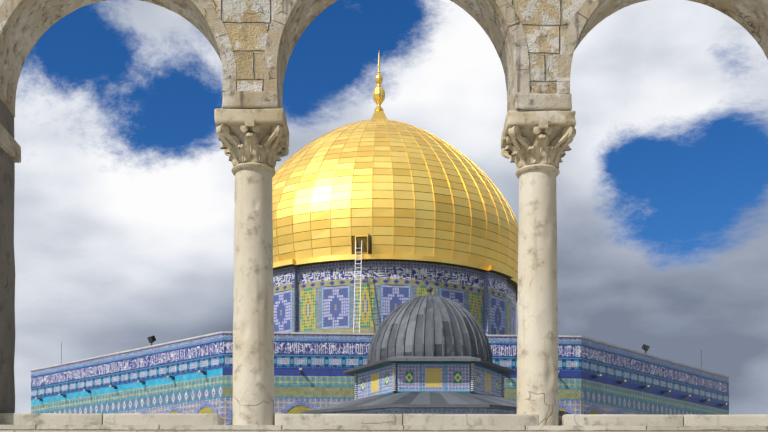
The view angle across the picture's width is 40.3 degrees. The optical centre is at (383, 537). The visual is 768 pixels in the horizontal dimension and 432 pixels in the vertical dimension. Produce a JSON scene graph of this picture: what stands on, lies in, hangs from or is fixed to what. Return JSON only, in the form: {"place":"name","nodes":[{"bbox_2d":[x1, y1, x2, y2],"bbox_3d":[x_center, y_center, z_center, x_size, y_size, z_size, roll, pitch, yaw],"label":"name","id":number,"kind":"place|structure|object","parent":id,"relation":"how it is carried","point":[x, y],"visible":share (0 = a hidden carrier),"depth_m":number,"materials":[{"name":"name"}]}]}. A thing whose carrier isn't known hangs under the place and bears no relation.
{"place":"outdoors","nodes":[
{"label":"outdoors","id":0,"kind":"place"},
{"bbox_2d":[0,99,14,412],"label":"arcade pier","id":1,"kind":"structure","parent":0,"point":[7,296],"depth_m":13.88,"materials":[{"name":"beige stone"}]},
{"bbox_2d":[0,124,20,162],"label":"impost molding","id":2,"kind":"structure","parent":1,"relation":"on","point":[10,146],"depth_m":13.80,"materials":[{"name":"beige stone"}]},
{"bbox_2d":[30,331,729,424],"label":"dome of the rock octagon","id":3,"kind":"structure","parent":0,"point":[192,375],"depth_m":62.22,"materials":[{"name":"tile"}]},
{"bbox_2d":[147,335,155,344],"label":"floodlight","id":4,"kind":"object","parent":3,"relation":"on","point":[151,339],"visible":0.94,"depth_m":64.01,"materials":[{"name":"black metal"}]},
{"bbox_2d":[353,240,361,332],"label":"ladder","id":5,"kind":"object","parent":3,"relation":"on","point":[357,283],"visible":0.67,"depth_m":72.86,"materials":[{"name":"silver metal"}]},
{"bbox_2d":[273,254,517,334],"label":"dome of the rock drum","id":6,"kind":"structure","parent":3,"relation":"on","point":[317,305],"depth_m":74.65,"materials":[{"name":"tile"}]},
{"bbox_2d":[272,119,518,297],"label":"golden dome","id":7,"kind":"structure","parent":6,"relation":"on","point":[393,187],"depth_m":75.01,"materials":[{"name":"gold metal"}]},
{"bbox_2d":[355,233,369,253],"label":"dome of the rock hatch","id":8,"kind":"structure","parent":7,"relation":"in","point":[368,242],"depth_m":73.38,"materials":[{"name":"gold metal"}]},
{"bbox_2d":[371,54,387,119],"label":"dome of the rock finial","id":9,"kind":"structure","parent":7,"relation":"on","point":[378,96],"depth_m":84.51,"materials":[{"name":"gold metal"}]},
{"bbox_2d":[642,344,649,352],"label":"floodlight","id":10,"kind":"object","parent":3,"relation":"on","point":[645,347],"visible":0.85,"depth_m":66.85,"materials":[{"name":"black metal"}]},
{"bbox_2d":[14,0,767,414],"label":"sky","id":11,"kind":"structure","parent":0,"point":[124,193],"materials":[{"name":"white"}]},
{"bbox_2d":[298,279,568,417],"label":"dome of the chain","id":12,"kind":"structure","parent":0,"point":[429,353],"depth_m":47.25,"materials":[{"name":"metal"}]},
{"label":"ground","id":13,"kind":"structure","parent":0,"visible":0},
{"bbox_2d":[0,425,767,431],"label":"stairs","id":14,"kind":"structure","parent":13,"relation":"on","point":[247,428],"depth_m":13.32,"materials":[{"name":"stone"}]},
{"bbox_2d":[0,413,102,424],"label":"stair kerb","id":15,"kind":"structure","parent":14,"relation":"on","point":[45,419],"depth_m":13.48,"materials":[{"name":"stone"}]},
{"bbox_2d":[103,413,223,424],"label":"stair kerb","id":16,"kind":"structure","parent":14,"relation":"on","point":[161,419],"depth_m":13.50,"materials":[{"name":"stone"}]},
{"bbox_2d":[232,168,274,424],"bbox_3d":[-1.717,-3.101,13.795,0.551,3.360,0.550,0,0,-1],"label":"column shaft","id":17,"kind":"object","parent":14,"relation":"on","point":[253,358],"visible":1,"depth_m":13.57,"materials":[{"name":"beige stone"}]},
{"bbox_2d":[216,119,288,176],"bbox_3d":[-1.717,-5.051,13.796,0.920,0.550,0.920,0,0,-1],"label":"column capital","id":18,"kind":"object","parent":17,"relation":"on","point":[249,143],"visible":0.9,"depth_m":13.53,"materials":[{"name":"beige stone"}]},
{"bbox_2d":[214,108,288,146],"bbox_3d":[-1.720,-5.374,13.797,0.909,0.206,0.913,0,0,-1],"label":"abacus","id":19,"kind":"object","parent":18,"relation":"on","point":[271,117],"visible":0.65,"depth_m":13.35,"materials":[{"name":"beige stone"}]},
{"bbox_2d":[222,91,281,108],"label":"impost block","id":20,"kind":"structure","parent":19,"relation":"on","point":[250,99],"depth_m":13.34,"materials":[{"name":"beige stone"}]},
{"bbox_2d":[0,0,767,117],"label":"arches","id":21,"kind":"structure","parent":20,"relation":"on","point":[32,21],"depth_m":13.70,"materials":[{"name":"beige stone"}]},
{"bbox_2d":[0,0,748,93],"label":"masonry wall","id":22,"kind":"structure","parent":21,"relation":"on","point":[544,23],"depth_m":13.42,"materials":[{"name":"beige stone"}]},
{"bbox_2d":[275,414,401,424],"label":"stair kerb","id":23,"kind":"structure","parent":14,"relation":"on","point":[338,419],"depth_m":13.53,"materials":[{"name":"stone"}]},
{"bbox_2d":[402,414,538,425],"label":"stair kerb","id":24,"kind":"structure","parent":14,"relation":"on","point":[481,419],"depth_m":13.56,"materials":[{"name":"stone"}]},
{"bbox_2d":[517,169,558,425],"bbox_3d":[2.030,-3.101,13.851,0.552,3.360,0.553,0,0,-1],"label":"column shaft","id":25,"kind":"object","parent":14,"relation":"on","point":[537,353],"visible":0.94,"depth_m":13.63,"materials":[{"name":"beige stone"}]},
{"bbox_2d":[501,120,575,178],"bbox_3d":[2.030,-5.051,13.852,0.920,0.550,0.920,0,0,-1],"label":"column capital","id":26,"kind":"object","parent":25,"relation":"on","point":[542,144],"visible":0.92,"depth_m":13.58,"materials":[{"name":"beige stone"}]},
{"bbox_2d":[501,110,575,148],"bbox_3d":[2.029,-5.375,13.855,0.909,0.203,0.908,0,0,-1],"label":"abacus","id":27,"kind":"object","parent":26,"relation":"on","point":[526,118],"visible":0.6,"depth_m":13.41,"materials":[{"name":"beige stone"}]},
{"bbox_2d":[510,92,571,110],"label":"impost block","id":28,"kind":"structure","parent":27,"relation":"on","point":[539,101],"depth_m":13.40,"materials":[{"name":"beige stone"}]},
{"bbox_2d":[559,414,682,425],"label":"stair kerb","id":29,"kind":"structure","parent":14,"relation":"on","point":[614,420],"depth_m":13.59,"materials":[{"name":"stone"}]},
{"bbox_2d":[683,414,767,425],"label":"stair kerb","id":30,"kind":"structure","parent":14,"relation":"on","point":[730,420],"depth_m":13.61,"materials":[{"name":"stone"}]}
]}

